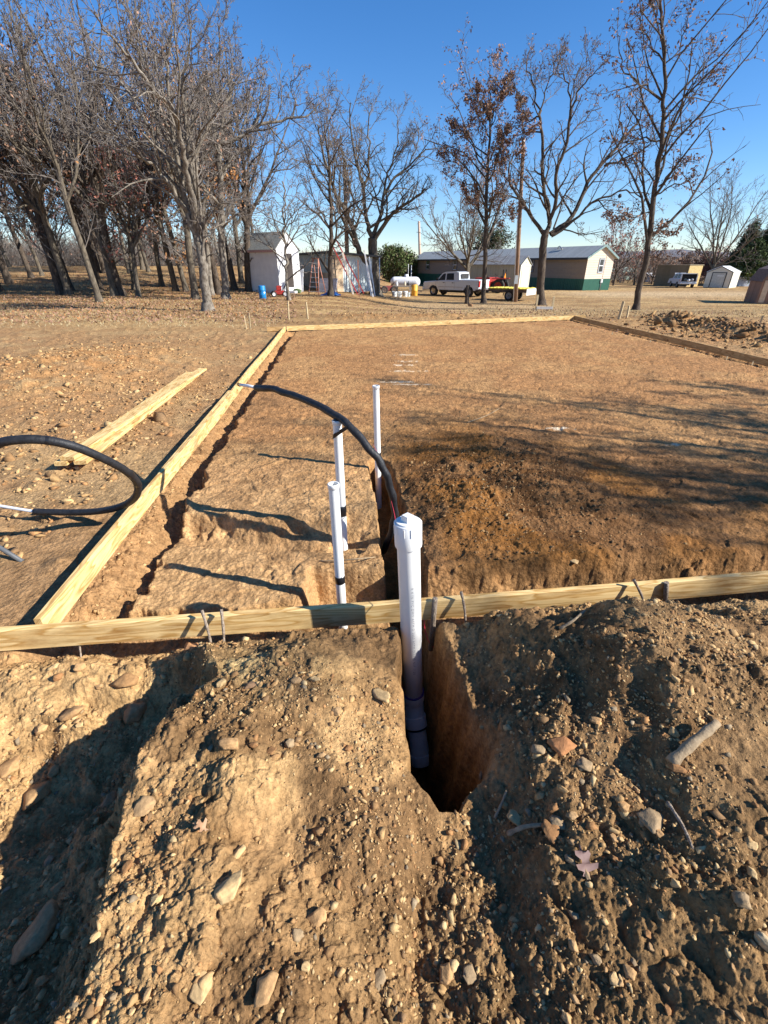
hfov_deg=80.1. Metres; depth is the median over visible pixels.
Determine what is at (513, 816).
rock
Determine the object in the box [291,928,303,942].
rock
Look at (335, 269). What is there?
ladder
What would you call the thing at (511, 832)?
stick
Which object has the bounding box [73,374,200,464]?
lumber plank
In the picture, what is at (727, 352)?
form board
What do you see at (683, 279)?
truck
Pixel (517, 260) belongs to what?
utility pole
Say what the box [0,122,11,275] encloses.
oak tree
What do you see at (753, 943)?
rock
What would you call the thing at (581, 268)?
mobile home
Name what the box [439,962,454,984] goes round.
rock
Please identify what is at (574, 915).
rock
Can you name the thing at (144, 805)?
rock
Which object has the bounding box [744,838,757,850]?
rock
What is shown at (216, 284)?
oak tree
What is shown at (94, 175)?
oak tree
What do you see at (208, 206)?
oak tree
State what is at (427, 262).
window
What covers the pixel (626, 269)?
woods
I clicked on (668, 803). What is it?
stick
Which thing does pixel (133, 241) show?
oak tree
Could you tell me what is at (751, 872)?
rock
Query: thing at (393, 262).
round tree
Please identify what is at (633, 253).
oak tree
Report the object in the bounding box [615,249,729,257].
hills
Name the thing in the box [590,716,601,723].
rock
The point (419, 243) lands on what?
utility pole
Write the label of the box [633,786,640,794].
rock
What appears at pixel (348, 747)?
rock
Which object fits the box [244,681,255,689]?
rock
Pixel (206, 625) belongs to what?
stake
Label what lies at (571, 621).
stick
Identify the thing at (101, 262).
oak tree
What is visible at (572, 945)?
rock
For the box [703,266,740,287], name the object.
storage shed
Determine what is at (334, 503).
riser pipe
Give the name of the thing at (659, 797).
rock
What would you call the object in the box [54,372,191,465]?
lumber plank
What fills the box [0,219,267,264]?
underbrush
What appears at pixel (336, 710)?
rock
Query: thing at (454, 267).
window
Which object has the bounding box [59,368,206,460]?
lumber plank
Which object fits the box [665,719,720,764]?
stick
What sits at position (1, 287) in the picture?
oak tree
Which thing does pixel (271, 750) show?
rock
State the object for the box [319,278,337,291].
tin sheet
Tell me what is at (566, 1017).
rock
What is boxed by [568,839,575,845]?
rock
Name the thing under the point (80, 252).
underbrush
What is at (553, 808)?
rock
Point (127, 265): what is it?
oak tree
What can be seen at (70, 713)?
rock
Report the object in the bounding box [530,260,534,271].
window
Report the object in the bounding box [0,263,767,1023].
ground
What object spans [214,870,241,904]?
rock
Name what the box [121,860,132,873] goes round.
rock
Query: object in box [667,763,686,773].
rock
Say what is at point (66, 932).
rock
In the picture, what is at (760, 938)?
rock
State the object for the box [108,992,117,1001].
rock
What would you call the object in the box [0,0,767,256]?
sky
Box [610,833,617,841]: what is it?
rock
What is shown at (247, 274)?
oak tree
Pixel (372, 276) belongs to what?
leaning pole
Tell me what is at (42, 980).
rock
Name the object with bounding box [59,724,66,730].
rock
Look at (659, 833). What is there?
rock
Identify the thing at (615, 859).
rock
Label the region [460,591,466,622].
metal stake
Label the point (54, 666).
rock
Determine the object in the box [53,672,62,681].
rock
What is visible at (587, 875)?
rock
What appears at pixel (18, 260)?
underbrush
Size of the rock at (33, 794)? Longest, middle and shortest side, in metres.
0.156 x 0.116 x 0.059 m
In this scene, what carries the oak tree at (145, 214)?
on the ground at (654, 419)
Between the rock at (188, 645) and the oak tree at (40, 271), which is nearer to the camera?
the rock at (188, 645)
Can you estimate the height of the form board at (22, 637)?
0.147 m
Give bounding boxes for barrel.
[258,286,265,298]
[411,284,417,295]
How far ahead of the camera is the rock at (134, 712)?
2.28 m
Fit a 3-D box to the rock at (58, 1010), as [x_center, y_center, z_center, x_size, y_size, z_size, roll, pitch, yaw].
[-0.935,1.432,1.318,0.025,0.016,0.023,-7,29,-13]
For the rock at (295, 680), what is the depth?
2.00 m
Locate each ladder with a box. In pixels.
[333,255,337,291]
[334,241,363,294]
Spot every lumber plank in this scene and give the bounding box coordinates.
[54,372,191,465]
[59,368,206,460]
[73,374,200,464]
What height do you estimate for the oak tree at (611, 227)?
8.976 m
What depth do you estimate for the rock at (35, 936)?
1.55 m
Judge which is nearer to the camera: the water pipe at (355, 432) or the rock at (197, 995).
the rock at (197, 995)
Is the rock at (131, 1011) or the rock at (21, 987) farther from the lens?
the rock at (21, 987)
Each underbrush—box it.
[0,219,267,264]
[0,225,275,266]
[4,228,240,264]
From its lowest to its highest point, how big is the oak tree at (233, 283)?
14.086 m
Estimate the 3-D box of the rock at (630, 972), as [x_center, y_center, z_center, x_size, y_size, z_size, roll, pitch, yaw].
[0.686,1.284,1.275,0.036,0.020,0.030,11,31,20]
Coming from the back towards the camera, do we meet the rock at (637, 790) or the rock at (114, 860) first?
the rock at (637, 790)
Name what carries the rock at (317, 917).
on the ground at (654, 419)
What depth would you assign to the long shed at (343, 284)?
34.05 m
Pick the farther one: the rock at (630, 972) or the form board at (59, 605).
the form board at (59, 605)
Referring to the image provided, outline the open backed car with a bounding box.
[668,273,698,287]
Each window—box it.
[426,261,429,269]
[452,261,456,269]
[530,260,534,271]
[597,258,604,272]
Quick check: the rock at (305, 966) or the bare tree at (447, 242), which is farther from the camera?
the bare tree at (447, 242)
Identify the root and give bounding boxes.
[319,556,382,561]
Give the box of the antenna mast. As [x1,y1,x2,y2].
[599,194,621,290]
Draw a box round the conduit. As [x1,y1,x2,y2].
[0,545,23,561]
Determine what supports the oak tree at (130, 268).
on the ground at (654, 419)
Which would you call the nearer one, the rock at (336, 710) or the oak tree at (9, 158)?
the rock at (336, 710)
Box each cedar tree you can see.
[459,222,516,250]
[723,238,767,283]
[724,217,763,268]
[761,224,767,252]
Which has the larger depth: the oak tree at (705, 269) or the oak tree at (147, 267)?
the oak tree at (705, 269)
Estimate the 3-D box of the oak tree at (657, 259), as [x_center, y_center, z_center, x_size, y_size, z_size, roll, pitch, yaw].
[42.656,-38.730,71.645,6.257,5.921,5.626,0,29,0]
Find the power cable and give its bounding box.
[352,141,517,165]
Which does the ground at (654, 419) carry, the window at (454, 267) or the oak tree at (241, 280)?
the oak tree at (241, 280)
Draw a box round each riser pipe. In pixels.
[327,481,347,628]
[332,419,347,550]
[372,385,381,508]
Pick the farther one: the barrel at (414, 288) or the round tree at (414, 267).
the round tree at (414, 267)
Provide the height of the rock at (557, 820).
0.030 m
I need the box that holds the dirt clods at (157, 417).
[0,312,767,563]
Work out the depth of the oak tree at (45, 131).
20.48 m
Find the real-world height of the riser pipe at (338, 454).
1.305 m
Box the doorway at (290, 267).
[286,253,293,286]
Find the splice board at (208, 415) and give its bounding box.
[158,390,229,472]
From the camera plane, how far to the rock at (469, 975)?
1.35 m
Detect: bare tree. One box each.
[400,151,518,276]
[432,231,463,250]
[671,158,767,287]
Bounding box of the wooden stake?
[617,301,624,318]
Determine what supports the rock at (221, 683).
on the ground at (654, 419)
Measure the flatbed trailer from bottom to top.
0.911 m
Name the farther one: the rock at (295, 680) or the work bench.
the work bench
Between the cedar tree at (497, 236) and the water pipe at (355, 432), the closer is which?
the water pipe at (355, 432)
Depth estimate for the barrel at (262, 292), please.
26.66 m
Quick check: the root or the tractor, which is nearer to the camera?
the root
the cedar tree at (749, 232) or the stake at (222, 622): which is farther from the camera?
the cedar tree at (749, 232)
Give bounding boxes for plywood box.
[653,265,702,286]
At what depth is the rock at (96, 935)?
1.28 m
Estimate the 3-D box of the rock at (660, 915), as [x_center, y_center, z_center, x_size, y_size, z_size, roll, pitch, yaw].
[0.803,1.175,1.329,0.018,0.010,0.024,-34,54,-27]
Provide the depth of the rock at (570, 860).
1.48 m
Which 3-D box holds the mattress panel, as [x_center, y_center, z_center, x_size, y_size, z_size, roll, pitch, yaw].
[-6.171,-16.769,33.052,0.700,1.500,0.080,12,25,13]
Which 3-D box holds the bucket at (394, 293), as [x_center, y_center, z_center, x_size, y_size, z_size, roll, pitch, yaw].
[0.838,-17.477,36.653,0.441,0.380,0.464,0,29,0]
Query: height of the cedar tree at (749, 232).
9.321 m
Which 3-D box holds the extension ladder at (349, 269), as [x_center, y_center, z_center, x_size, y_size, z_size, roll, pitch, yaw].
[-2.574,-17.172,32.185,0.500,3.900,0.080,-28,23,9]
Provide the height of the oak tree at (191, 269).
12.120 m
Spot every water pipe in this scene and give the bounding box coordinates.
[0,435,141,515]
[237,383,398,553]
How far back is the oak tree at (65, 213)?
45.10 m
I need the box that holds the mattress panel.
[300,269,303,291]
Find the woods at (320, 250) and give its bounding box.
[300,245,381,276]
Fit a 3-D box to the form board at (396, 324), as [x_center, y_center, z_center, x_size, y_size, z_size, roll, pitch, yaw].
[1.989,-6.377,15.394,10.433,0.150,0.058,-9,30,-16]
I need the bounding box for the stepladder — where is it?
[308,258,325,294]
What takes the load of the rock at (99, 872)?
on the ground at (654, 419)
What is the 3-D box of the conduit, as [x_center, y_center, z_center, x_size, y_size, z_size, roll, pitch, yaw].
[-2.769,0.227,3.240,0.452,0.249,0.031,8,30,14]
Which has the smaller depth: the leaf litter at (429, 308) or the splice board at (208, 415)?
the splice board at (208, 415)
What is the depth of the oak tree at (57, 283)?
26.91 m
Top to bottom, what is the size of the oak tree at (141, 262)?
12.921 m
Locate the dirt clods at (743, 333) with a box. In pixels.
[606,310,767,348]
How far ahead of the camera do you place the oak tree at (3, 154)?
29.01 m
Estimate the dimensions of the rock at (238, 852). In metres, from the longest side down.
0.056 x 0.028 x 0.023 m
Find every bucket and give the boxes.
[392,291,396,296]
[397,291,401,296]
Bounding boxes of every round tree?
[377,242,417,281]
[405,252,418,276]
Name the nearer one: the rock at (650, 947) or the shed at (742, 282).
the rock at (650, 947)
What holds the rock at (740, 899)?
on the ground at (654, 419)
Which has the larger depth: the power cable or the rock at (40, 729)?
the power cable
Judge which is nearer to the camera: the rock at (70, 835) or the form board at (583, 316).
the rock at (70, 835)
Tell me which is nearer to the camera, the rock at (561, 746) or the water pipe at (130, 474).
the rock at (561, 746)
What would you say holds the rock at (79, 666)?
on the ground at (654, 419)
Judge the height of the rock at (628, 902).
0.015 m
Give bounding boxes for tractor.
[475,269,509,292]
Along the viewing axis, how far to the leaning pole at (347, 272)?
31.86 m
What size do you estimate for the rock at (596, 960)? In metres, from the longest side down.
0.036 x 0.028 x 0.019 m
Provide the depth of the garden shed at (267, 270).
31.23 m
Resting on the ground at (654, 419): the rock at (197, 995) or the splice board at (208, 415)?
the rock at (197, 995)
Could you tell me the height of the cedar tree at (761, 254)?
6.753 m
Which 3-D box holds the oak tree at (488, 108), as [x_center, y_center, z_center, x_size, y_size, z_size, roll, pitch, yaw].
[5.982,-21.538,29.976,7.647,14.621,7.451,0,29,0]
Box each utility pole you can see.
[338,160,351,251]
[418,221,420,254]
[513,139,524,301]
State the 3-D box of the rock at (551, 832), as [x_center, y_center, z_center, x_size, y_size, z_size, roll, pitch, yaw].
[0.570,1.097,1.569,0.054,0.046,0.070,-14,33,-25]
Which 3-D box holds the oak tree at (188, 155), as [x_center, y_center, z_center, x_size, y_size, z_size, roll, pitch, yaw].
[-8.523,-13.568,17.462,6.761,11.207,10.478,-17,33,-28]
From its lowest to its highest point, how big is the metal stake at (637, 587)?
0.287 m
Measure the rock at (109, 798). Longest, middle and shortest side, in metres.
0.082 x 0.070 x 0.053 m
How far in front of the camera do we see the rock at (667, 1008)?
1.21 m
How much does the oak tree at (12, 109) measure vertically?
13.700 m
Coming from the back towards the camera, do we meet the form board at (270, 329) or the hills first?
the hills
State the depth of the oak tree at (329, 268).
26.63 m
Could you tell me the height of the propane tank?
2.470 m
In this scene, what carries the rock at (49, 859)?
on the ground at (654, 419)
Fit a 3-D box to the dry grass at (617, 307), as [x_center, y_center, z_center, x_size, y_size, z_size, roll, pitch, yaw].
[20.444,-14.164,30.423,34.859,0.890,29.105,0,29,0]
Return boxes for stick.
[494,790,506,818]
[506,823,541,835]
[559,609,585,629]
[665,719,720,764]
[666,801,693,848]
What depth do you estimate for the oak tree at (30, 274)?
38.66 m
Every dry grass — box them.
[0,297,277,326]
[463,293,767,317]
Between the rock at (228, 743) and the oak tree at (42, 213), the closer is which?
the rock at (228, 743)
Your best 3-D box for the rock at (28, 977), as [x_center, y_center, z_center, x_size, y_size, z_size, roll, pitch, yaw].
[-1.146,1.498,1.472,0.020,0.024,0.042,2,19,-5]
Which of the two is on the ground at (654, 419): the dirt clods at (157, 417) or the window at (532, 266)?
the dirt clods at (157, 417)
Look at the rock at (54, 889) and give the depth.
1.71 m
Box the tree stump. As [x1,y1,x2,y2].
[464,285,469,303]
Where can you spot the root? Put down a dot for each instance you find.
(346, 559)
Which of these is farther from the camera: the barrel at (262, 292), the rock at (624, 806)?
the barrel at (262, 292)
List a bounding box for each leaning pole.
[342,252,353,293]
[357,260,359,296]
[364,250,373,296]
[369,257,374,295]
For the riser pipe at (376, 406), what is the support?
on the ground at (654, 419)
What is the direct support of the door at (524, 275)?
in the storage shed at (507, 263)
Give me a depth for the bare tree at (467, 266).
44.81 m
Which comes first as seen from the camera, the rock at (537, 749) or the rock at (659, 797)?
the rock at (659, 797)
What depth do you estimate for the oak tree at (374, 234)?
30.99 m
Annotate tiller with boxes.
[380,281,397,292]
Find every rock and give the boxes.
[0,755,19,777]
[9,898,61,965]
[17,982,25,990]
[22,780,50,810]
[23,968,33,985]
[33,1002,39,1010]
[35,724,47,735]
[35,975,49,986]
[44,854,53,866]
[47,663,60,670]
[47,764,59,777]
[50,881,62,895]
[52,931,58,939]
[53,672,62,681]
[54,1001,64,1014]
[57,706,84,721]
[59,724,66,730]
[60,926,73,938]
[65,832,73,843]
[73,662,85,671]
[75,721,82,727]
[77,860,85,874]
[80,935,89,949]
[89,930,100,943]
[93,867,104,876]
[95,684,103,689]
[95,992,103,1007]
[98,878,104,887]
[100,791,116,806]
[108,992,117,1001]
[110,673,138,688]
[110,857,117,865]
[113,979,121,986]
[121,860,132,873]
[123,702,146,723]
[128,1006,135,1015]
[130,914,136,921]
[133,795,155,816]
[143,986,151,1002]
[150,893,163,906]
[184,642,197,650]
[189,970,212,1005]
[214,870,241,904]
[216,678,225,687]
[218,738,238,749]
[233,844,245,858]
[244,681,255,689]
[248,742,257,747]
[254,970,278,1007]
[267,746,276,754]
[285,738,293,747]
[289,676,301,683]
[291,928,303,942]
[301,960,309,971]
[306,906,326,928]
[309,676,319,681]
[316,752,325,758]
[331,706,340,715]
[345,745,352,750]
[372,687,389,703]
[375,968,385,991]
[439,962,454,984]
[463,964,476,985]
[506,809,520,825]
[531,744,545,754]
[541,819,560,843]
[547,736,576,757]
[547,803,558,813]
[549,815,565,829]
[556,784,568,793]
[561,1011,570,1023]
[564,853,575,866]
[565,811,578,819]
[567,910,578,919]
[567,937,578,951]
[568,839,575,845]
[569,993,579,1003]
[570,559,578,563]
[576,756,592,771]
[582,869,590,879]
[589,953,601,965]
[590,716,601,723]
[609,971,621,986]
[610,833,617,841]
[612,855,618,862]
[618,801,629,812]
[623,964,636,980]
[624,897,631,906]
[630,957,637,966]
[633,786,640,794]
[636,808,663,833]
[643,929,651,938]
[647,942,654,951]
[655,794,663,801]
[656,829,664,837]
[656,910,664,921]
[661,983,669,991]
[664,1003,671,1015]
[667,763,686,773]
[670,866,678,873]
[670,878,680,887]
[670,968,678,975]
[731,890,751,909]
[733,1009,744,1021]
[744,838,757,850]
[746,865,757,879]
[750,938,757,947]
[754,931,767,952]
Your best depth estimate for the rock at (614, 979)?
1.27 m
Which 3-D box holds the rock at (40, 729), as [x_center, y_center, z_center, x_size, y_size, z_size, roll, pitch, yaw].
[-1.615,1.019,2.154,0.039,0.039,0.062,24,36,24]
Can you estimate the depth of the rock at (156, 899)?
1.33 m
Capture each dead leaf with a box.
[193,818,210,831]
[575,845,597,879]
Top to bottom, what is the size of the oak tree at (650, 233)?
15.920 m
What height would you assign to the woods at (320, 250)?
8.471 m
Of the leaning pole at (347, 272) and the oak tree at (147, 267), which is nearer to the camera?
the leaning pole at (347, 272)
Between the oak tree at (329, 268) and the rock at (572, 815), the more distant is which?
the oak tree at (329, 268)
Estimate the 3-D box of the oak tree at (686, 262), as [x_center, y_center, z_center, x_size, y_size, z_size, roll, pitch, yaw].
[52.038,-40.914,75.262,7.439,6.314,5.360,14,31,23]
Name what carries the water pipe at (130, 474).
on the ground at (654, 419)
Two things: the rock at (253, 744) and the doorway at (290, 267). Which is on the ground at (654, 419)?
the rock at (253, 744)
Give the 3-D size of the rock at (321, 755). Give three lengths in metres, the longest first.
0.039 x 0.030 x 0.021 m
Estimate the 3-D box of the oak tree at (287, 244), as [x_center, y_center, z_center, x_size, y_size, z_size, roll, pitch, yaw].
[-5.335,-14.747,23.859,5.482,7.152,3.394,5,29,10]
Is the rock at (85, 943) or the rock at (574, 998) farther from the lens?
the rock at (85, 943)
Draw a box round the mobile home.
[414,244,618,290]
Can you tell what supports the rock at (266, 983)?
on the ground at (654, 419)
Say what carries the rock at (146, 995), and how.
on the ground at (654, 419)
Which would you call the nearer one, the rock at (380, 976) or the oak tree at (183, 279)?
the rock at (380, 976)
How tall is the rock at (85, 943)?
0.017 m
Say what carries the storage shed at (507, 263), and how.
on the ground at (654, 419)
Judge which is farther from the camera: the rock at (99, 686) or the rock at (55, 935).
the rock at (99, 686)
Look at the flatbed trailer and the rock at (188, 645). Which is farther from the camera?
the flatbed trailer
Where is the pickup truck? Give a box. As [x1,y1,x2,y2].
[422,271,489,296]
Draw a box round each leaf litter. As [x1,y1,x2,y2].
[0,272,298,323]
[277,294,575,316]
[579,310,767,335]
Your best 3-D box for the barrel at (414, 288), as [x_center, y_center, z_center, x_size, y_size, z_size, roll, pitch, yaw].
[2.670,-19.428,40.016,0.560,0.895,0.554,0,29,0]
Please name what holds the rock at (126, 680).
on the ground at (654, 419)
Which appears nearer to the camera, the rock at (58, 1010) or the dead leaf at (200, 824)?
the rock at (58, 1010)
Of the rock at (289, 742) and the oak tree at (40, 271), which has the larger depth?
the oak tree at (40, 271)
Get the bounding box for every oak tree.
[0,0,80,294]
[0,0,107,301]
[0,0,168,295]
[0,31,71,281]
[0,34,113,294]
[0,44,105,291]
[0,51,21,283]
[0,51,137,295]
[0,57,74,290]
[0,64,67,285]
[0,90,32,290]
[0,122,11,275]
[0,151,23,204]
[0,158,34,277]
[0,171,47,275]
[0,213,11,266]
[4,19,114,246]
[4,43,118,272]
[9,185,72,250]
[21,0,252,310]
[39,111,107,272]
[44,86,172,289]
[44,147,112,268]
[53,110,153,269]
[55,108,175,295]
[60,101,129,273]
[68,58,227,290]
[71,91,187,285]
[92,0,189,291]
[106,134,150,271]
[108,11,236,294]
[113,192,150,255]
[114,4,255,298]
[120,119,173,256]
[131,102,249,287]
[139,93,267,283]
[150,64,252,295]
[152,0,324,291]
[174,31,266,289]
[188,26,336,298]
[218,147,334,300]
[228,95,270,232]
[283,82,383,295]
[299,70,458,296]
[420,16,541,302]
[493,27,667,305]
[591,0,767,309]
[601,221,660,285]
[615,218,662,284]
[635,246,681,284]
[676,244,725,274]
[698,244,734,283]
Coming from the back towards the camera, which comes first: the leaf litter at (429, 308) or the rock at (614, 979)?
the leaf litter at (429, 308)
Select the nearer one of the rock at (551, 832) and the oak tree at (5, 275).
the rock at (551, 832)
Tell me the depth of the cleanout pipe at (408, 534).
2.44 m
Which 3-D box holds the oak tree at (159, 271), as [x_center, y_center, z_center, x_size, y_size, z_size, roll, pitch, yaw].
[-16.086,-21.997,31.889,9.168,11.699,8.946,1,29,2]
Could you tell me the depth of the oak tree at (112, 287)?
25.78 m
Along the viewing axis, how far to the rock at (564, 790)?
1.61 m
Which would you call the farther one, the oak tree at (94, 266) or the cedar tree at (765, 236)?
the cedar tree at (765, 236)
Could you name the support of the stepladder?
on the ground at (654, 419)
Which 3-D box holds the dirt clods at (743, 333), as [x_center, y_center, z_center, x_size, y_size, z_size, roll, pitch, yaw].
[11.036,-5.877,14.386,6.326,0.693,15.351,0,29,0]
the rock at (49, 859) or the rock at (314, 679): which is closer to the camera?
the rock at (49, 859)
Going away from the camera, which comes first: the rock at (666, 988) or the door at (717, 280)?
the rock at (666, 988)
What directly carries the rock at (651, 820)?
on the ground at (654, 419)
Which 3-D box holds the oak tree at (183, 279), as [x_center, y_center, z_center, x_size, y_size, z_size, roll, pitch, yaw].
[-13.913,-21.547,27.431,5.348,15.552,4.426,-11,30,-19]
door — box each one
[520,270,528,286]
[709,273,725,287]
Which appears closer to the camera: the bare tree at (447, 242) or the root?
the root
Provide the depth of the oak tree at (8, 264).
50.35 m
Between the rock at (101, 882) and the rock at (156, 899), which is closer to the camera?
the rock at (156, 899)
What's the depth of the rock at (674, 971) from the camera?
1.25 m
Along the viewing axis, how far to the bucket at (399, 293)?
36.79 m
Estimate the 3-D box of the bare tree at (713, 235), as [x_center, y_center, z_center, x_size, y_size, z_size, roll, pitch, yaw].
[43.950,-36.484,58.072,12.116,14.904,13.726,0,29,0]
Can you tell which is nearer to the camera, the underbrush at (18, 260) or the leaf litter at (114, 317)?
the leaf litter at (114, 317)
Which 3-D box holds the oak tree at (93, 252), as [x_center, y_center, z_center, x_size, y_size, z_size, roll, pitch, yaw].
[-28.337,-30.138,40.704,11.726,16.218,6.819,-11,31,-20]
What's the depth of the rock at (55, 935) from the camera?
1.57 m
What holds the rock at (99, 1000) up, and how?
on the ground at (654, 419)
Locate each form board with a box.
[0,571,767,650]
[33,326,285,623]
[267,326,283,331]
[286,316,573,330]
[563,315,585,317]
[573,316,767,366]
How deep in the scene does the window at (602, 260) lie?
48.33 m
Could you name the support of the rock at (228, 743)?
on the ground at (654, 419)
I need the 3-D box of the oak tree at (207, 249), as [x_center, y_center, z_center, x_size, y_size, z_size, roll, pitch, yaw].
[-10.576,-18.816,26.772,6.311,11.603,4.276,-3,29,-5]
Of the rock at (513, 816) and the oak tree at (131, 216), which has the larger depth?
the oak tree at (131, 216)
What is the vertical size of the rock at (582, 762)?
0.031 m
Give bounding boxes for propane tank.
[390,264,419,290]
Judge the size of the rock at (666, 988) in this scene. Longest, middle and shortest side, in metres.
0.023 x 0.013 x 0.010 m
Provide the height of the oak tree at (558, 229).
14.513 m
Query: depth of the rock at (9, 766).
2.04 m
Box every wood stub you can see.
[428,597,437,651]
[663,581,668,601]
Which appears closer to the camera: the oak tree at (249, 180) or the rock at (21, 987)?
the rock at (21, 987)
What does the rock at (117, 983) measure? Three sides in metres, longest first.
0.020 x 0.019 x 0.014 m
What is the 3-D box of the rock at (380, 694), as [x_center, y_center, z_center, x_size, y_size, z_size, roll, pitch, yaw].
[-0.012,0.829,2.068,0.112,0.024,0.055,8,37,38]
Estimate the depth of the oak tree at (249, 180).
39.49 m
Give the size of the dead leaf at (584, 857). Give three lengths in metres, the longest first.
0.103 x 0.080 x 0.022 m
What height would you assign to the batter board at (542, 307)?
0.850 m
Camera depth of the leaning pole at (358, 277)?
30.70 m
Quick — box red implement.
[486,276,497,292]
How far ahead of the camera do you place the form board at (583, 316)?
16.79 m
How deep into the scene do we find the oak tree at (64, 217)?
55.19 m
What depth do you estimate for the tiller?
39.07 m
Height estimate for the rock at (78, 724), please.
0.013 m
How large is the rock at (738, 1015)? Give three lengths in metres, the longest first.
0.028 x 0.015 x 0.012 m
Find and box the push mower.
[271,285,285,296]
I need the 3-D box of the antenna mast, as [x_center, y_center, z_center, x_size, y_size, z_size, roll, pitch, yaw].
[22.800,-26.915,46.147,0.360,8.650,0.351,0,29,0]
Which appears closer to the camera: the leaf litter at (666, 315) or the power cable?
the leaf litter at (666, 315)
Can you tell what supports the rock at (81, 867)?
on the ground at (654, 419)
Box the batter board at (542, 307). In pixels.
[535,295,554,310]
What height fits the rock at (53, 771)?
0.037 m
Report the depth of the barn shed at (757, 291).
32.52 m
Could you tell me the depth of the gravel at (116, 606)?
3.67 m
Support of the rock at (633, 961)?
on the ground at (654, 419)
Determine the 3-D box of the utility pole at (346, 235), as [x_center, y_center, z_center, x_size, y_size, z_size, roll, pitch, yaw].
[-2.711,-20.421,33.286,1.100,8.410,0.331,0,29,0]
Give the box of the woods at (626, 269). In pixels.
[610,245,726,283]
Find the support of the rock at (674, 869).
on the ground at (654, 419)
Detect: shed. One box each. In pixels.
[241,231,301,292]
[299,251,381,292]
[470,256,532,286]
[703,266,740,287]
[736,275,750,285]
[744,265,767,303]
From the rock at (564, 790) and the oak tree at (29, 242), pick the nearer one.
the rock at (564, 790)
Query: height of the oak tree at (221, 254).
11.819 m
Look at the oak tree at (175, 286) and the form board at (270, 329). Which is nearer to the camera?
the form board at (270, 329)
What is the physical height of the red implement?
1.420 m
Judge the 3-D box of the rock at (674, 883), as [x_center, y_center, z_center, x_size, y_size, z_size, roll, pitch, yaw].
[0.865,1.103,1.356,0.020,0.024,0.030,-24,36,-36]
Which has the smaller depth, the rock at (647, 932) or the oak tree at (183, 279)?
the rock at (647, 932)
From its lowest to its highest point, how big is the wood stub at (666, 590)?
0.297 m
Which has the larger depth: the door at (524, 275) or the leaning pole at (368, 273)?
the door at (524, 275)
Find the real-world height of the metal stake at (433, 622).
0.387 m
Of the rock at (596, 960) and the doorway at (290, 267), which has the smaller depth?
the rock at (596, 960)
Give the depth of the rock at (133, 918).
1.30 m
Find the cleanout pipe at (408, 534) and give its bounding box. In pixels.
[394,512,428,767]
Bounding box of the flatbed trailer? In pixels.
[475,286,535,300]
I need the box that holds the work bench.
[393,285,410,292]
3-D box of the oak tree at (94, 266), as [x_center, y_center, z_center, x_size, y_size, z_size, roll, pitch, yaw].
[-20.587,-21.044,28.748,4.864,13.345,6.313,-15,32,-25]
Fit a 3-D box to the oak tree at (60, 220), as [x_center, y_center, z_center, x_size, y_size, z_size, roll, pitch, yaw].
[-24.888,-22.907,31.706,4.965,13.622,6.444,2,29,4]
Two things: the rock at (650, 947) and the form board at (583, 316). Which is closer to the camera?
the rock at (650, 947)
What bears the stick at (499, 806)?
on the ground at (654, 419)
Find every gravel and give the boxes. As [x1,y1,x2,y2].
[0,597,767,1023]
[51,335,287,658]
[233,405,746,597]

